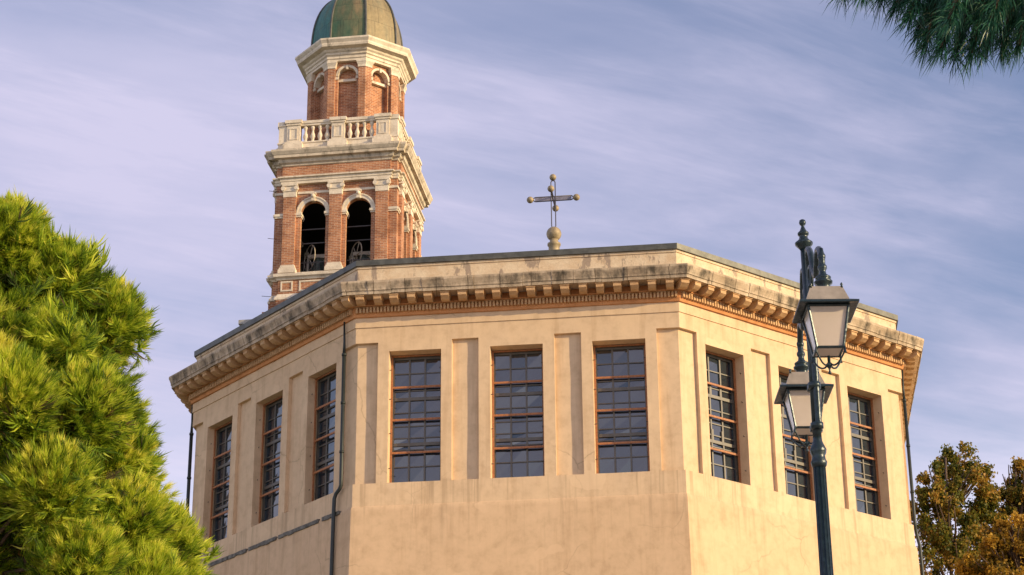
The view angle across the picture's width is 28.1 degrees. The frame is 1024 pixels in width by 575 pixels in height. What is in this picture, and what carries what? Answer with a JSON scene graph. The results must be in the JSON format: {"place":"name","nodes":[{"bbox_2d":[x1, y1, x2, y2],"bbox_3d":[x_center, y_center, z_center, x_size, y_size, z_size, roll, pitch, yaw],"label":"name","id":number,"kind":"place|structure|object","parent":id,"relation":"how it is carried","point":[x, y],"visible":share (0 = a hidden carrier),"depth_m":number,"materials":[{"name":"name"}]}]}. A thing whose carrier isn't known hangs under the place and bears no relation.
{"place":"outdoors","nodes":[
{"label":"outdoors","id":0,"kind":"place"},
{"bbox_2d":[262,0,432,312],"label":"bell tower","id":1,"kind":"structure","parent":0,"point":[347,173],"depth_m":95.36,"materials":[{"name":"red brick"}]},
{"bbox_2d":[304,245,324,271],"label":"church bell","id":2,"kind":"object","parent":1,"relation":"in","point":[317,257],"visible":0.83,"depth_m":94.15,"materials":[{"name":"grey metal"}]},
{"bbox_2d":[350,242,369,263],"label":"church bell","id":3,"kind":"object","parent":1,"relation":"in","point":[361,254],"visible":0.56,"depth_m":94.02,"materials":[{"name":"grey metal"}]},
{"bbox_2d":[0,0,1023,574],"label":"sky","id":4,"kind":"structure","parent":0,"point":[715,127],"materials":[{"name":"blue"}]},
{"bbox_2d":[169,243,923,574],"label":"church building","id":5,"kind":"structure","parent":0,"point":[593,411],"depth_m":59.58,"materials":[{"name":"beige paint"}]},
{"bbox_2d":[206,421,231,543],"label":"window","id":6,"kind":"structure","parent":5,"relation":"in","point":[222,472],"depth_m":65.31,"materials":[{"name":"glass"}]},
{"bbox_2d":[256,396,282,523],"bbox_3d":[-7.299,5.291,62.774,0.312,3.970,1.590,16,-28,-35],"label":"window","id":7,"kind":"structure","parent":5,"relation":"in","point":[272,434],"depth_m":63.13,"materials":[{"name":"glass"}]},
{"bbox_2d":[309,369,335,500],"bbox_3d":[-5.458,4.378,60.615,0.312,3.970,1.590,16,-28,-35],"label":"window","id":8,"kind":"structure","parent":5,"relation":"in","point":[325,441],"depth_m":60.95,"materials":[{"name":"glass"}]},
{"bbox_2d":[388,354,440,482],"bbox_3d":[-2.779,3.799,59.281,1.590,3.970,0.411,-3,-23,6],"label":"window","id":9,"kind":"structure","parent":5,"relation":"in","point":[415,420],"depth_m":59.45,"materials":[{"name":"glass"}]},
{"bbox_2d":[491,349,544,477],"bbox_3d":[0.180,3.639,58.962,1.590,3.970,0.411,-3,-23,6],"label":"window","id":10,"kind":"structure","parent":5,"relation":"in","point":[517,375],"depth_m":59.12,"materials":[{"name":"glass"}]},
{"bbox_2d":[527,174,579,249],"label":"roof cross","id":11,"kind":"object","parent":5,"relation":"on","point":[553,234],"visible":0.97,"depth_m":73.61,"materials":[{"name":"metal"}]},
{"bbox_2d":[593,343,649,473],"bbox_3d":[3.138,3.479,58.643,1.590,3.970,0.411,-3,-23,6],"label":"window","id":12,"kind":"structure","parent":5,"relation":"in","point":[620,376],"depth_m":58.82,"materials":[{"name":"glass"}]},
{"bbox_2d":[706,351,745,482],"bbox_3d":[6.056,3.769,59.407,1.590,3.970,0.411,16,-28,-35],"label":"window","id":13,"kind":"structure","parent":5,"relation":"in","point":[721,384],"depth_m":59.71,"materials":[{"name":"glass"}]},
{"bbox_2d":[779,372,813,500],"bbox_3d":[8.322,4.494,61.206,1.530,3.970,0.160,16,-28,-35],"label":"window","id":14,"kind":"structure","parent":5,"relation":"in","point":[797,465],"depth_m":61.10,"materials":[{"name":"glass"}]},
{"bbox_2d":[847,392,885,516],"bbox_3d":[10.743,5.142,62.823,1.590,3.970,0.411,16,-28,-35],"label":"window","id":15,"kind":"structure","parent":5,"relation":"in","point":[867,495],"depth_m":63.15,"materials":[{"name":"glass"}]},
{"label":"ground","id":16,"kind":"structure","parent":0,"visible":0},
{"bbox_2d":[238,319,250,325],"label":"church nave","id":17,"kind":"structure","parent":16,"relation":"on","point":[240,322],"depth_m":91.42,"materials":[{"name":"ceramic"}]},
{"bbox_2d":[910,441,1004,574],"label":"autumn tree","id":18,"kind":"object","parent":16,"relation":"on","point":[953,477],"visible":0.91,"depth_m":80.77,"materials":[{"name":"green plant"}]},
{"bbox_2d":[950,511,1023,574],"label":"autumn tree","id":19,"kind":"object","parent":16,"relation":"on","point":[1001,549],"visible":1,"depth_m":74.45,"materials":[{"name":"orange plant"}]},
{"bbox_2d":[956,456,1023,560],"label":"autumn tree","id":20,"kind":"object","parent":16,"relation":"on","point":[1013,496],"visible":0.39,"depth_m":82.53,"materials":[{"name":"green plant"}]},
{"label":"paved square","id":21,"kind":"structure","parent":0,"visible":0},
{"bbox_2d":[0,185,223,574],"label":"pine tree","id":22,"kind":"object","parent":21,"relation":"on","point":[81,463],"visible":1,"depth_m":21.28,"materials":[{"name":"green plant"}]},
{"bbox_2d":[774,219,858,574],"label":"street lamp","id":23,"kind":"object","parent":21,"relation":"on","point":[824,314],"visible":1,"depth_m":16.07,"materials":[{"name":"metal"}]},
{"bbox_2d":[822,0,1023,88],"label":"pine tree","id":24,"kind":"object","parent":21,"relation":"on","point":[1001,19],"visible":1,"depth_m":9.02,"materials":[{"name":"green plant"}]}
]}

